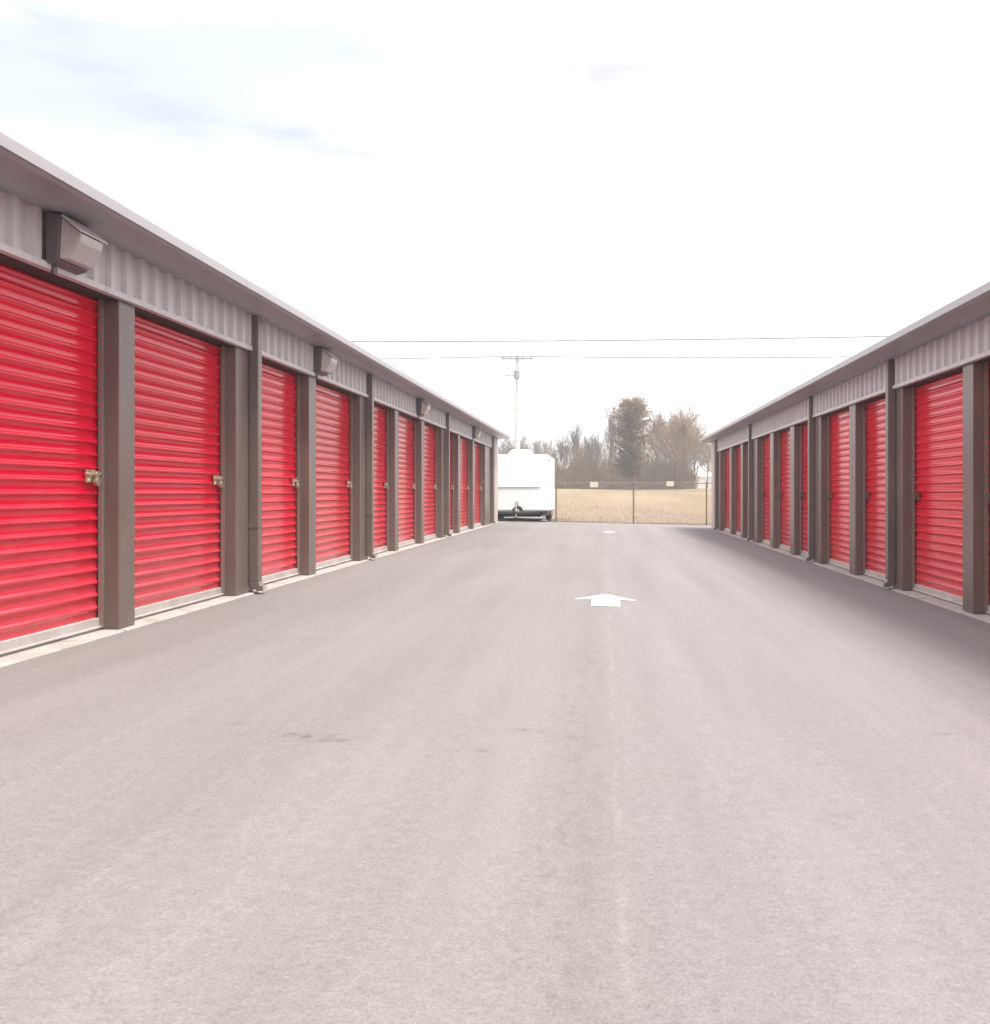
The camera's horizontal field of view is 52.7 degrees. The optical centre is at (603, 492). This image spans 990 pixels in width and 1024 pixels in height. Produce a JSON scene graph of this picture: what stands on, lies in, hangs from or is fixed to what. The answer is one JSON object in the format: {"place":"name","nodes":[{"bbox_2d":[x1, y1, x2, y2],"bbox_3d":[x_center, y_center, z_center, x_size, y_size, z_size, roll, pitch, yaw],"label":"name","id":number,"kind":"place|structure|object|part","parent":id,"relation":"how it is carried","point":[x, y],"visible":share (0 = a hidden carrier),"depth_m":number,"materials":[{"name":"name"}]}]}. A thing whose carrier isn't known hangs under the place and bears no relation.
{"place":"outdoors","nodes":[
{"label":"outdoors","id":0,"kind":"place"},
{"bbox_2d":[0,516,989,1023],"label":"driveway","id":1,"kind":"structure","parent":0,"point":[500,772],"depth_m":3.28,"materials":[{"name":"grey asphalt"}]},
{"bbox_2d":[0,132,509,668],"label":"storage building","id":2,"kind":"structure","parent":1,"relation":"on","point":[182,430],"depth_m":7.78,"materials":[{"name":"painted metal"},{"name":"concrete"}]},
{"bbox_2d":[0,263,103,654],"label":"roll up door","id":3,"kind":"structure","parent":2,"relation":"in","point":[50,478],"depth_m":6.15,"materials":[{"name":"red paint"}]},
{"bbox_2d":[46,211,107,274],"bbox_3d":[-3.167,-1.470,5.970,0.201,0.355,0.340,0,0,0],"label":"wall light","id":4,"kind":"object","parent":2,"relation":"attached to","point":[74,247],"visible":1,"depth_m":5.84,"materials":[{"name":"grey metal"}]},
{"bbox_2d":[135,314,224,618],"bbox_3d":[-3.418,-0.280,7.940,0.068,2.403,1.919,0,0,0],"label":"roll up door","id":5,"kind":"structure","parent":2,"relation":"in","point":[178,480],"depth_m":8.00,"materials":[{"name":"red paint"}]},
{"bbox_2d":[262,363,299,583],"bbox_3d":[-3.418,-0.280,10.235,0.068,2.403,1.749,0,0,0],"label":"roll up door","id":6,"kind":"structure","parent":2,"relation":"in","point":[280,483],"depth_m":10.54,"materials":[{"name":"red paint"}]},
{"bbox_2d":[314,346,338,378],"bbox_3d":[-3.167,-1.470,11.350,0.201,0.355,0.340,0,0,0],"label":"wall light","id":7,"kind":"object","parent":2,"relation":"attached to","point":[325,362],"visible":1,"depth_m":11.20,"materials":[{"name":"grey"}]},
{"bbox_2d":[316,383,352,569],"bbox_3d":[-3.418,-0.280,12.415,0.068,2.403,2.069,0,0,0],"label":"roll up door","id":8,"kind":"structure","parent":2,"relation":"in","point":[333,482],"depth_m":12.65,"materials":[{"name":"red paint"}]},
{"bbox_2d":[374,405,388,553],"bbox_3d":[-3.418,-0.280,14.800,0.068,2.403,1.799,0,0,0],"label":"roll up door","id":9,"kind":"structure","parent":2,"relation":"in","point":[380,485],"depth_m":15.32,"materials":[{"name":"red paint"}]},
{"bbox_2d":[398,414,415,546],"bbox_3d":[-3.418,-0.280,16.985,0.068,2.403,2.029,0,0,0],"label":"roll up door","id":10,"kind":"structure","parent":2,"relation":"in","point":[406,481],"depth_m":17.35,"materials":[{"name":"red paint"}]},
{"bbox_2d":[417,398,430,418],"bbox_3d":[-3.167,-1.470,17.520,0.201,0.355,0.340,0,0,0],"label":"wall light","id":11,"kind":"object","parent":2,"relation":"attached to","point":[423,407],"visible":1,"depth_m":17.37,"materials":[{"name":"grey"}]},
{"bbox_2d":[424,424,436,539],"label":"roll up door","id":12,"kind":"structure","parent":2,"relation":"in","point":[430,433],"depth_m":19.73,"materials":[{"name":"red paint"}]},
{"bbox_2d":[450,434,453,532],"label":"roll up door","id":13,"kind":"structure","parent":2,"relation":"in","point":[451,436],"depth_m":22.50,"materials":[{"name":"red paint"}]},
{"bbox_2d":[460,438,468,530],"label":"roll up door","id":14,"kind":"structure","parent":2,"relation":"in","point":[464,487],"depth_m":24.51,"materials":[{"name":"red paint"}]},
{"bbox_2d":[472,426,481,440],"bbox_3d":[-3.167,-1.470,24.870,0.201,0.355,0.340,0,0,0],"label":"wall light","id":15,"kind":"object","parent":2,"relation":"attached to","point":[476,432],"visible":1,"depth_m":24.71,"materials":[{"name":"grey"}]},
{"bbox_2d":[474,443,481,526],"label":"roll up door","id":16,"kind":"structure","parent":2,"relation":"in","point":[477,448],"depth_m":27.17,"materials":[{"name":"red paint"}]},
{"bbox_2d":[498,450,554,521],"bbox_3d":[-2.780,-0.230,34.050,2.041,2.368,5.300,0,0,0],"label":"trailer","id":17,"kind":"object","parent":1,"relation":"on","point":[526,483],"visible":0.84,"depth_m":32.50,"materials":[{"name":"white"}]},
{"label":"side door","id":18,"kind":"part","parent":17,"relation":"part of","materials":[{"name":"white metal"}]},
{"bbox_2d":[578,594,636,605],"bbox_3d":[0.025,1.023,9.430,0.600,0.014,1.060,0,0,0],"label":"road arrow","id":19,"kind":"object","parent":1,"relation":"on","point":[604,600],"visible":1,"depth_m":9.42,"materials":[{"name":"white paint"}]},
{"bbox_2d":[699,281,989,623],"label":"storage building","id":20,"kind":"structure","parent":1,"relation":"on","point":[870,464],"depth_m":11.15,"materials":[{"name":"painted metal"},{"name":"concrete"}]},
{"bbox_2d":[723,450,729,531],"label":"roll up door","id":21,"kind":"structure","parent":20,"relation":"in","point":[726,495],"depth_m":27.41,"materials":[{"name":"red paint"}]},
{"bbox_2d":[735,446,740,535],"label":"roll up door","id":22,"kind":"structure","parent":20,"relation":"in","point":[737,449],"depth_m":25.19,"materials":[{"name":"red paint"}]},
{"bbox_2d":[747,443,747,537],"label":"roll up door","id":23,"kind":"structure","parent":20,"relation":"in","point":[747,443],"depth_m":23.37,"materials":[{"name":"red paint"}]},
{"bbox_2d":[762,436,769,544],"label":"roll up door","id":24,"kind":"structure","parent":20,"relation":"in","point":[766,493],"depth_m":20.87,"materials":[{"name":"red paint"}]},
{"bbox_2d":[778,430,789,550],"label":"roll up door","id":25,"kind":"structure","parent":20,"relation":"in","point":[784,493],"depth_m":18.72,"materials":[{"name":"red paint"}]},
{"bbox_2d":[800,424,807,555],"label":"roll up door","id":26,"kind":"structure","parent":20,"relation":"in","point":[804,493],"depth_m":16.93,"materials":[{"name":"red paint"}]},
{"bbox_2d":[827,410,848,569],"bbox_3d":[3.418,-0.128,14.135,0.068,2.402,1.729,0,0,0],"label":"roll up door","id":27,"kind":"structure","parent":20,"relation":"in","point":[839,492],"depth_m":14.48,"materials":[{"name":"red paint"}]},
{"bbox_2d":[863,398,884,580],"bbox_3d":[3.418,-0.128,12.125,0.068,2.402,1.649,0,0,0],"label":"roll up door","id":28,"kind":"structure","parent":20,"relation":"in","point":[874,494],"depth_m":12.56,"materials":[{"name":"red paint"}]},
{"bbox_2d":[912,371,962,604],"bbox_3d":[3.418,-0.128,10.000,0.068,2.402,1.819,0,0,0],"label":"roll up door","id":29,"kind":"structure","parent":20,"relation":"in","point":[938,494],"depth_m":10.14,"materials":[{"name":"red paint"}]},
{"bbox_2d":[984,362,989,613],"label":"roll up door","id":30,"kind":"structure","parent":20,"relation":"in","point":[986,364],"depth_m":8.80,"materials":[{"name":"red paint"}]},
{"bbox_2d":[0,0,989,474],"label":"sky","id":31,"kind":"structure","parent":0,"point":[383,170],"materials":[{"name":"white"}]},
{"bbox_2d":[351,336,887,341],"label":"power line","id":32,"kind":"object","parent":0,"point":[625,339],"visible":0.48,"depth_m":51.98,"materials":[{"name":"silver metal"}]},
{"bbox_2d":[542,488,710,524],"bbox_3d":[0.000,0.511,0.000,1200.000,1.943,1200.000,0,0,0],"label":"field","id":33,"kind":"structure","parent":0,"point":[688,502],"depth_m":56.70,"materials":[{"name":"beige plant"}]},
{"bbox_2d":[498,430,514,453],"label":"bare tree","id":34,"kind":"object","parent":33,"relation":"on","point":[504,445],"visible":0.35,"depth_m":134.78,"materials":[{"name":"grey plant"}]},
{"bbox_2d":[501,356,532,449],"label":"utility pole","id":35,"kind":"object","parent":33,"relation":"on","point":[516,375],"visible":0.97,"depth_m":59.88,"materials":[{"name":"grey wood"}]},
{"bbox_2d":[380,356,851,358],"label":"power line","id":36,"kind":"object","parent":35,"relation":"attached to","point":[618,357],"visible":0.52,"depth_m":59.82,"materials":[{"name":"silver metal"}]},
{"bbox_2d":[511,432,531,449],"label":"bare tree","id":37,"kind":"object","parent":33,"relation":"on","point":[522,446],"visible":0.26,"depth_m":141.96,"materials":[{"name":"grey plant"}]},
{"bbox_2d":[529,435,550,456],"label":"bare tree","id":38,"kind":"object","parent":33,"relation":"on","point":[536,446],"visible":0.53,"depth_m":137.56,"materials":[{"name":"grey plant"}]},
{"bbox_2d":[541,438,559,465],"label":"bare tree","id":39,"kind":"object","parent":33,"relation":"on","point":[546,447],"visible":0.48,"depth_m":145.04,"materials":[{"name":"grey plant"}]},
{"bbox_2d":[555,479,566,488],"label":"shrub","id":40,"kind":"object","parent":33,"relation":"on","point":[559,486],"visible":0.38,"depth_m":95.82,"materials":[{"name":"brown plant"}]},
{"bbox_2d":[551,434,577,469],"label":"bare tree","id":41,"kind":"object","parent":33,"relation":"on","point":[562,453],"visible":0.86,"depth_m":103.88,"materials":[{"name":"grey plant"}]},
{"bbox_2d":[562,478,577,488],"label":"shrub","id":42,"kind":"object","parent":33,"relation":"on","point":[571,484],"visible":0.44,"depth_m":96.86,"materials":[{"name":"brown plant"}]},
{"bbox_2d":[558,423,584,462],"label":"bare tree","id":43,"kind":"object","parent":33,"relation":"on","point":[575,437],"visible":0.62,"depth_m":111.67,"materials":[{"name":"grey plant"}]},
{"bbox_2d":[574,479,595,488],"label":"shrub","id":44,"kind":"object","parent":33,"relation":"on","point":[588,486],"visible":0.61,"depth_m":95.79,"materials":[{"name":"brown plant"}]},
{"bbox_2d":[569,432,601,473],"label":"bare tree","id":45,"kind":"object","parent":33,"relation":"on","point":[587,446],"visible":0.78,"depth_m":99.78,"materials":[{"name":"grey plant"}]},
{"bbox_2d":[500,439,698,489],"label":"undergrowth","id":46,"kind":"object","parent":33,"relation":"on","point":[599,472],"visible":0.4,"depth_m":96.69,"materials":[{"name":"grey plant"}]},
{"bbox_2d":[587,425,613,463],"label":"bare tree","id":47,"kind":"object","parent":33,"relation":"on","point":[597,447],"visible":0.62,"depth_m":115.85,"materials":[{"name":"grey plant"}]},
{"bbox_2d":[599,397,617,478],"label":"bare tree","id":48,"kind":"object","parent":33,"relation":"on","point":[610,421],"visible":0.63,"depth_m":102.79,"materials":[{"name":"grey plant"}]},
{"bbox_2d":[605,395,655,489],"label":"evergreen tree","id":49,"kind":"object","parent":33,"relation":"on","point":[634,412],"visible":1,"depth_m":91.41,"materials":[{"name":"plant"}]},
{"bbox_2d":[555,481,710,524],"bbox_3d":[3.700,0.516,33.121,10.602,1.774,0.064,0,0,0],"label":"chain link fence","id":50,"kind":"object","parent":33,"relation":"on","point":[556,490],"visible":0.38,"depth_m":33.15,"materials":[{"name":"grey metal"}]},
{"bbox_2d":[590,482,597,486],"bbox_3d":[-0.300,-0.255,33.092,0.270,0.180,0.078,0,0,0],"label":"fence sign","id":51,"kind":"object","parent":50,"relation":"attached to","point":[593,484],"visible":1,"depth_m":33.06,"materials":[{"name":"beige"}]},
{"bbox_2d":[666,481,673,485],"bbox_3d":[2.240,-0.280,33.092,0.250,0.165,0.078,0,0,0],"label":"fence sign","id":52,"kind":"object","parent":50,"relation":"attached to","point":[669,483],"visible":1,"depth_m":33.06,"materials":[{"name":"beige"}]},
{"bbox_2d":[639,408,679,479],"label":"bare tree","id":53,"kind":"object","parent":33,"relation":"on","point":[653,429],"visible":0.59,"depth_m":100.61,"materials":[{"name":"beige plant"}]},
{"bbox_2d":[649,414,686,463],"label":"bare tree","id":54,"kind":"object","parent":33,"relation":"on","point":[662,441],"visible":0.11,"depth_m":109.75,"materials":[{"name":"beige plant"}]},
{"bbox_2d":[650,402,708,478],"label":"bare tree","id":55,"kind":"object","parent":33,"relation":"on","point":[683,428],"visible":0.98,"depth_m":95.70,"materials":[{"name":"beige plant"}]},
{"bbox_2d":[671,477,690,488],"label":"shrub","id":56,"kind":"object","parent":33,"relation":"on","point":[675,485],"visible":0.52,"depth_m":95.91,"materials":[{"name":"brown plant"}]},
{"bbox_2d":[661,416,705,460],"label":"bare tree","id":57,"kind":"object","parent":33,"relation":"on","point":[690,440],"visible":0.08,"depth_m":111.90,"materials":[{"name":"beige plant"}]},
{"bbox_2d":[679,421,710,487],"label":"bare tree","id":58,"kind":"object","parent":33,"relation":"on","point":[696,434],"visible":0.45,"depth_m":105.63,"materials":[{"name":"beige plant"}]},
{"bbox_2d":[691,472,710,487],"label":"house","id":59,"kind":"structure","parent":33,"relation":"on","point":[702,477],"depth_m":170.00,"materials":[{"name":"white"}]},
{"bbox_2d":[696,443,710,487],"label":"bare tree","id":60,"kind":"object","parent":33,"relation":"on","point":[708,445],"visible":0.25,"depth_m":129.76,"materials":[{"name":"grey plant"}]},
{"bbox_2d":[701,448,710,471],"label":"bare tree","id":61,"kind":"object","parent":33,"relation":"on","point":[705,461],"visible":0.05,"depth_m":199.97,"materials":[{"name":"plant"}]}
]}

